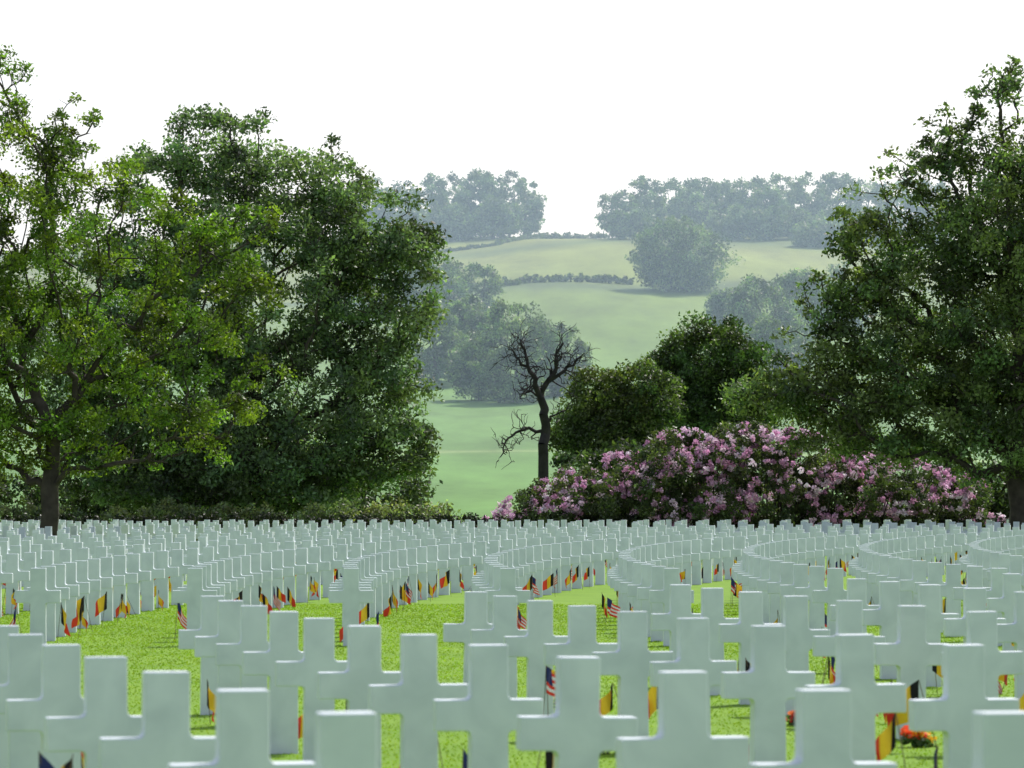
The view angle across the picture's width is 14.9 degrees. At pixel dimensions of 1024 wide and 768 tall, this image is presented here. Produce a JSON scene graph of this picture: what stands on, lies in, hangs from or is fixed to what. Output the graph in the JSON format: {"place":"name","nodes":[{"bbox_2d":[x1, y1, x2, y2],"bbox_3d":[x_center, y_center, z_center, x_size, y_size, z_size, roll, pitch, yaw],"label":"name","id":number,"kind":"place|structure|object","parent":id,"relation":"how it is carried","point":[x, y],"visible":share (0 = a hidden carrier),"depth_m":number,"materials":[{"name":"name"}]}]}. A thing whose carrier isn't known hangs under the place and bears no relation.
{"place":"outdoors","nodes":[
{"label":"outdoors","id":0,"kind":"place"},
{"bbox_2d":[0,603,1013,767],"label":"lawn grass","id":1,"kind":"structure","parent":0,"point":[166,620],"depth_m":54.11,"materials":[{"name":"green plant"}]},
{"bbox_2d":[0,233,1020,767],"bbox_3d":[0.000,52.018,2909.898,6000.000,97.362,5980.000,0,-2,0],"label":"ground","id":2,"kind":"structure","parent":0,"point":[614,323],"depth_m":585.56,"materials":[{"name":"green plant"}]},
{"bbox_2d":[0,625,18,767],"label":"grave cross","id":3,"kind":"object","parent":2,"relation":"on","point":[6,631],"visible":0.17,"depth_m":25.69,"materials":[{"name":"white stone"}]},
{"bbox_2d":[0,634,43,767],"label":"grave cross","id":4,"kind":"object","parent":2,"relation":"on","point":[24,671],"visible":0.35,"depth_m":23.77,"materials":[{"name":"white stone"}]},
{"bbox_2d":[5,644,83,767],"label":"grave cross","id":5,"kind":"object","parent":2,"relation":"on","point":[60,696],"visible":0.69,"depth_m":21.88,"materials":[{"name":"white stone"}]},
{"bbox_2d":[45,656,141,767],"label":"grave cross","id":6,"kind":"object","parent":2,"relation":"on","point":[105,713],"visible":0.74,"depth_m":19.98,"materials":[{"name":"white stone"}]},
{"bbox_2d":[0,45,297,535],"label":"linden tree","id":7,"kind":"object","parent":2,"relation":"on","point":[46,256],"visible":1,"depth_m":129.65,"materials":[{"name":"green plant"}]},
{"bbox_2d":[98,671,214,767],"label":"grave cross","id":8,"kind":"object","parent":2,"relation":"on","point":[164,738],"visible":0.85,"depth_m":18.09,"materials":[{"name":"white stone"}]},
{"bbox_2d":[178,596,224,714],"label":"grave cross","id":9,"kind":"object","parent":2,"relation":"on","point":[209,627],"visible":0.41,"depth_m":35.27,"materials":[{"name":"white stone"}]},
{"bbox_2d":[194,600,242,688],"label":"grave cross","id":10,"kind":"object","parent":2,"relation":"on","point":[228,628],"visible":0.4,"depth_m":33.34,"materials":[{"name":"white stone"}]},
{"bbox_2d":[0,447,442,526],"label":"understory shrubs","id":11,"kind":"object","parent":2,"relation":"on","point":[415,495],"visible":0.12,"depth_m":197.24,"materials":[{"name":"green plant"}]},
{"bbox_2d":[0,495,464,540],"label":"hedge","id":12,"kind":"object","parent":2,"relation":"on","point":[318,510],"visible":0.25,"depth_m":171.72,"materials":[{"name":"green plant"}]},
{"bbox_2d":[12,100,453,520],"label":"beech tree","id":13,"kind":"object","parent":2,"relation":"on","point":[285,466],"visible":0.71,"depth_m":178.57,"materials":[{"name":"green plant"}]},
{"bbox_2d":[168,688,314,767],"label":"grave cross","id":14,"kind":"object","parent":2,"relation":"on","point":[242,734],"visible":0.94,"depth_m":16.20,"materials":[{"name":"white stone"}]},
{"bbox_2d":[215,605,268,689],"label":"grave cross","id":15,"kind":"object","parent":2,"relation":"on","point":[253,628],"visible":0.56,"depth_m":31.44,"materials":[{"name":"white stone"}]},
{"bbox_2d":[242,611,302,753],"bbox_3d":[-1.726,2.326,29.569,0.610,1.220,0.130,1,-2,-9],"label":"grave cross","id":16,"kind":"object","parent":2,"relation":"on","point":[283,635],"visible":0.7,"depth_m":29.50,"materials":[{"name":"white stone"}]},
{"bbox_2d":[275,618,346,761],"bbox_3d":[-1.363,2.262,27.656,0.610,1.220,0.130,0,-2,-8],"label":"grave cross","id":17,"kind":"object","parent":2,"relation":"on","point":[318,644],"visible":0.7,"depth_m":27.59,"materials":[{"name":"white stone"}]},
{"bbox_2d":[315,711,376,767],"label":"grave cross","id":18,"kind":"object","parent":2,"relation":"on","point":[345,739],"visible":1,"depth_m":14.32,"materials":[{"name":"white stone"}]},
{"bbox_2d":[317,625,399,767],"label":"grave cross","id":19,"kind":"object","parent":2,"relation":"on","point":[356,677],"visible":0.69,"depth_m":25.68,"materials":[{"name":"white stone"}]},
{"bbox_2d":[350,266,418,319],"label":"hillside tree","id":20,"kind":"object","parent":2,"relation":"on","point":[381,294],"visible":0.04,"depth_m":899.31,"materials":[{"name":"green plant"}]},
{"bbox_2d":[368,634,467,767],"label":"grave cross","id":21,"kind":"object","parent":2,"relation":"on","point":[413,693],"visible":0.77,"depth_m":23.78,"materials":[{"name":"white stone"}]},
{"bbox_2d":[399,255,469,323],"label":"hillside tree","id":22,"kind":"object","parent":2,"relation":"on","point":[454,279],"visible":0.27,"depth_m":879.29,"materials":[{"name":"green plant"}]},
{"bbox_2d":[408,307,464,386],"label":"hillside tree","id":23,"kind":"object","parent":2,"relation":"on","point":[434,357],"visible":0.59,"depth_m":713.55,"materials":[{"name":"green plant"}]},
{"bbox_2d":[346,167,546,241],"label":"distant treeline","id":24,"kind":"object","parent":2,"relation":"on","point":[493,213],"visible":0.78,"depth_m":1248.25,"materials":[{"name":"green plant"}]},
{"bbox_2d":[437,293,490,362],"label":"hillside tree","id":25,"kind":"object","parent":2,"relation":"on","point":[467,312],"visible":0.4,"depth_m":729.20,"materials":[{"name":"green plant"}]},
{"bbox_2d":[443,591,492,683],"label":"grave cross","id":26,"kind":"object","parent":2,"relation":"on","point":[475,610],"visible":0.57,"depth_m":37.21,"materials":[{"name":"white stone"}]},
{"bbox_2d":[440,259,506,317],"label":"hillside tree","id":27,"kind":"object","parent":2,"relation":"on","point":[480,271],"visible":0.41,"depth_m":899.96,"materials":[{"name":"green plant"}]},
{"bbox_2d":[442,328,508,400],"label":"hillside tree","id":28,"kind":"object","parent":2,"relation":"on","point":[463,371],"visible":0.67,"depth_m":673.52,"materials":[{"name":"green plant"}]},
{"bbox_2d":[427,234,542,252],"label":"field hedgerow","id":29,"kind":"object","parent":2,"relation":"on","point":[503,241],"visible":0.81,"depth_m":1192.55,"materials":[{"name":"green plant"}]},
{"bbox_2d":[433,644,542,767],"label":"grave cross","id":30,"kind":"object","parent":2,"relation":"on","point":[485,712],"visible":0.91,"depth_m":21.88,"materials":[{"name":"white stone"}]},
{"bbox_2d":[470,596,526,697],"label":"grave cross","id":31,"kind":"object","parent":2,"relation":"on","point":[504,615],"visible":0.52,"depth_m":35.29,"materials":[{"name":"white stone"}]},
{"bbox_2d":[0,511,1008,539],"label":"boundary hedge","id":32,"kind":"object","parent":2,"relation":"on","point":[214,516],"visible":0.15,"depth_m":163.23,"materials":[{"name":"green plant"}]},
{"bbox_2d":[0,519,1023,650],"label":"distant grave crosses","id":33,"kind":"object","parent":2,"relation":"on","point":[94,561],"visible":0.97,"depth_m":79.18,"materials":[{"name":"white stone"}]},
{"bbox_2d":[2,538,1023,767],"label":"grave flags","id":34,"kind":"object","parent":2,"relation":"on","point":[885,743],"visible":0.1,"depth_m":55.97,"materials":[{"name":"multicoloured fabric"}]},
{"bbox_2d":[473,298,565,402],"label":"hillside tree","id":35,"kind":"object","parent":2,"relation":"on","point":[542,346],"visible":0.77,"depth_m":664.23,"materials":[{"name":"green plant"}]},
{"bbox_2d":[504,600,567,715],"bbox_3d":[0.237,2.456,33.413,0.610,1.220,0.130,0,-2,-7],"label":"grave cross","id":36,"kind":"object","parent":2,"relation":"on","point":[532,641],"visible":0.56,"depth_m":33.35,"materials":[{"name":"white stone"}]},
{"bbox_2d":[489,317,598,517],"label":"dead tree","id":37,"kind":"object","parent":2,"relation":"on","point":[543,454],"visible":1,"depth_m":204.99,"materials":[{"name":"black wood"}]},
{"bbox_2d":[490,271,633,286],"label":"field hedgerow","id":38,"kind":"object","parent":2,"relation":"on","point":[604,278],"visible":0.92,"depth_m":1002.78,"materials":[{"name":"green plant"}]},
{"bbox_2d":[539,320,596,396],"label":"hillside tree","id":39,"kind":"object","parent":2,"relation":"on","point":[582,348],"visible":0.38,"depth_m":678.95,"materials":[{"name":"green plant"}]},
{"bbox_2d":[533,231,607,238],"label":"field hedgerow","id":40,"kind":"object","parent":2,"relation":"on","point":[567,235],"visible":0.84,"depth_m":1282.06,"materials":[{"name":"green plant"}]},
{"bbox_2d":[516,656,637,767],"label":"grave cross","id":41,"kind":"object","parent":2,"relation":"on","point":[576,729],"visible":0.93,"depth_m":19.99,"materials":[{"name":"white stone"}]},
{"bbox_2d":[543,605,616,665],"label":"grave cross","id":42,"kind":"object","parent":2,"relation":"on","point":[581,641],"visible":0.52,"depth_m":31.44,"materials":[{"name":"white stone"}]},
{"bbox_2d":[548,356,688,476],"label":"tree","id":43,"kind":"object","parent":2,"relation":"on","point":[616,406],"visible":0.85,"depth_m":220.86,"materials":[{"name":"green plant"}]},
{"bbox_2d":[591,611,673,736],"bbox_3d":[0.912,2.327,29.580,0.610,1.220,0.130,0,-3,-9],"label":"grave cross","id":44,"kind":"object","parent":2,"relation":"on","point":[629,659],"visible":0.79,"depth_m":29.52,"materials":[{"name":"white stone"}]},
{"bbox_2d":[550,427,776,525],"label":"understory shrubs","id":45,"kind":"object","parent":2,"relation":"on","point":[585,457],"visible":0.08,"depth_m":215.13,"materials":[{"name":"green plant"}]},
{"bbox_2d":[651,584,700,660],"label":"grave cross","id":46,"kind":"object","parent":2,"relation":"on","point":[680,600],"visible":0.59,"depth_m":41.07,"materials":[{"name":"white stone"}]},
{"bbox_2d":[616,671,749,767],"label":"grave cross","id":47,"kind":"object","parent":2,"relation":"on","point":[682,738],"visible":1,"depth_m":18.11,"materials":[{"name":"white stone"}]},
{"bbox_2d":[624,215,745,292],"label":"hillside tree","id":48,"kind":"object","parent":2,"relation":"on","point":[680,271],"visible":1,"depth_m":983.52,"materials":[{"name":"green plant"}]},
{"bbox_2d":[649,618,736,735],"bbox_3d":[1.283,2.262,27.666,0.610,1.220,0.130,0,-3,-11],"label":"grave cross","id":49,"kind":"object","parent":2,"relation":"on","point":[692,634],"visible":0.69,"depth_m":27.62,"materials":[{"name":"white stone"}]},
{"bbox_2d":[632,309,786,487],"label":"oak tree","id":50,"kind":"object","parent":2,"relation":"on","point":[727,354],"visible":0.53,"depth_m":228.59,"materials":[{"name":"green plant"}]},
{"bbox_2d":[700,588,738,694],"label":"grave cross","id":51,"kind":"object","parent":2,"relation":"on","point":[712,604],"visible":0.32,"depth_m":39.14,"materials":[{"name":"white stone"}]},
{"bbox_2d":[703,285,761,327],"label":"hillside tree","id":52,"kind":"object","parent":2,"relation":"on","point":[716,302],"visible":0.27,"depth_m":869.92,"materials":[{"name":"green plant"}]},
{"bbox_2d":[477,420,1005,528],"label":"rhododendron bush","id":53,"kind":"object","parent":2,"relation":"on","point":[632,488],"visible":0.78,"depth_m":163.14,"materials":[{"name":"pink plant"}]},
{"bbox_2d":[718,591,782,704],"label":"grave cross","id":54,"kind":"object","parent":2,"relation":"on","point":[750,608],"visible":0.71,"depth_m":37.20,"materials":[{"name":"white stone"}]},
{"bbox_2d":[723,273,810,344],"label":"hillside tree","id":55,"kind":"object","parent":2,"relation":"on","point":[788,312],"visible":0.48,"depth_m":798.56,"materials":[{"name":"green plant"}]},
{"bbox_2d":[721,625,814,762],"bbox_3d":[1.682,2.198,25.754,0.610,1.220,0.130,0,-2,-10],"label":"grave cross","id":56,"kind":"object","parent":2,"relation":"on","point":[767,684],"visible":0.9,"depth_m":25.70,"materials":[{"name":"white stone"}]},
{"bbox_2d":[594,171,953,247],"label":"distant treeline","id":57,"kind":"object","parent":2,"relation":"on","point":[734,213],"visible":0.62,"depth_m":1214.44,"materials":[{"name":"green plant"}]},
{"bbox_2d":[742,312,816,378],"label":"hillside tree","id":58,"kind":"object","parent":2,"relation":"on","point":[765,326],"visible":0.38,"depth_m":698.62,"materials":[{"name":"green plant"}]},
{"bbox_2d":[717,283,852,299],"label":"field hedgerow","id":59,"kind":"object","parent":2,"relation":"on","point":[760,296],"depth_m":960.99,"materials":[{"name":"green plant"}]},
{"bbox_2d":[786,710,794,725],"bbox_3d":[2.491,2.845,33.418,0.322,0.243,0.261,1,-2,-21],"label":"flower bouquet","id":60,"kind":"object","parent":2,"relation":"on","point":[791,720],"visible":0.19,"depth_m":33.41,"materials":[{"name":"red plant"}]},
{"bbox_2d":[764,266,838,338],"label":"hillside tree","id":61,"kind":"object","parent":2,"relation":"on","point":[786,280],"visible":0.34,"depth_m":828.82,"materials":[{"name":"green plant"}]},
{"bbox_2d":[783,596,829,714],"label":"grave cross","id":62,"kind":"object","parent":2,"relation":"on","point":[800,634],"visible":0.42,"depth_m":35.29,"materials":[{"name":"white stone"}]},
{"bbox_2d":[789,217,841,247],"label":"hillside tree","id":63,"kind":"object","parent":2,"relation":"on","point":[804,235],"visible":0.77,"depth_m":1148.86,"materials":[{"name":"green plant"}]},
{"bbox_2d":[748,688,896,767],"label":"grave cross","id":64,"kind":"object","parent":2,"relation":"on","point":[822,728],"visible":1,"depth_m":16.23,"materials":[{"name":"white stone"}]},
{"bbox_2d":[801,261,880,330],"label":"hillside tree","id":65,"kind":"object","parent":2,"relation":"on","point":[836,269],"visible":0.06,"depth_m":849.37,"materials":[{"name":"green plant"}]},
{"bbox_2d":[813,600,885,680],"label":"grave cross","id":66,"kind":"object","parent":2,"relation":"on","point":[849,616],"visible":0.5,"depth_m":33.38,"materials":[{"name":"white stone"}]},
{"bbox_2d":[804,634,905,761],"bbox_3d":[2.092,2.134,23.846,0.610,1.220,0.130,0,-2,-11],"label":"grave cross","id":67,"kind":"object","parent":2,"relation":"on","point":[871,699],"visible":0.71,"depth_m":23.80,"materials":[{"name":"white stone"}]},
{"bbox_2d":[715,54,1023,529],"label":"spreading tree","id":68,"kind":"object","parent":2,"relation":"on","point":[959,391],"visible":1,"depth_m":149.25,"materials":[{"name":"green plant"}]},
{"bbox_2d":[863,581,899,678],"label":"grave cross","id":69,"kind":"object","parent":2,"relation":"on","point":[883,616],"visible":0.49,"depth_m":43.01,"materials":[{"name":"white stone"}]},
{"bbox_2d":[755,446,1009,519],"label":"understory shrubs","id":70,"kind":"object","parent":2,"relation":"on","point":[1001,501],"visible":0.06,"depth_m":190.81,"materials":[{"name":"green plant"}]},
{"bbox_2d":[874,605,946,738],"bbox_3d":[3.209,2.391,31.495,0.610,1.220,0.130,1,-2,-8],"label":"grave cross","id":71,"kind":"object","parent":2,"relation":"on","point":[911,654],"visible":0.73,"depth_m":31.44,"materials":[{"name":"white stone"}]},
{"bbox_2d":[900,725,936,747],"bbox_3d":[3.153,2.750,30.344,0.318,0.220,0.275,0,-2,0],"label":"flower bouquet","id":72,"kind":"object","parent":2,"relation":"on","point":[917,739],"visible":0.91,"depth_m":30.28,"materials":[{"name":"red plant"}]},
{"bbox_2d":[918,584,958,686],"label":"grave cross","id":73,"kind":"object","parent":2,"relation":"on","point":[929,596],"visible":0.45,"depth_m":41.08,"materials":[{"name":"white stone"}]},
{"bbox_2d":[908,644,1018,767],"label":"grave cross","id":74,"kind":"object","parent":2,"relation":"on","point":[948,714],"visible":0.75,"depth_m":21.89,"materials":[{"name":"white stone"}]},
{"bbox_2d":[944,588,1005,643],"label":"grave cross","id":75,"kind":"object","parent":2,"relation":"on","point":[974,599],"visible":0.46,"depth_m":39.14,"materials":[{"name":"white stone"}]},
{"bbox_2d":[941,611,1023,697],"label":"grave cross","id":76,"kind":"object","parent":2,"relation":"on","point":[981,627],"visible":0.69,"depth_m":29.54,"materials":[{"name":"white stone"}]},
{"bbox_2d":[972,711,1023,767],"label":"grave cross","id":77,"kind":"object","parent":2,"relation":"on","point":[997,739],"visible":1,"depth_m":14.34,"materials":[{"name":"white stone"}]},
{"bbox_2d":[997,592,1023,698],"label":"grave cross","id":78,"kind":"object","parent":2,"relation":"on","point":[1013,632],"visible":0.69,"depth_m":37.20,"materials":[{"name":"white stone"}]},
{"bbox_2d":[0,0,1023,250],"label":"sky","id":79,"kind":"structure","parent":0,"point":[582,99],"materials":[{"name":"white"}]}
]}

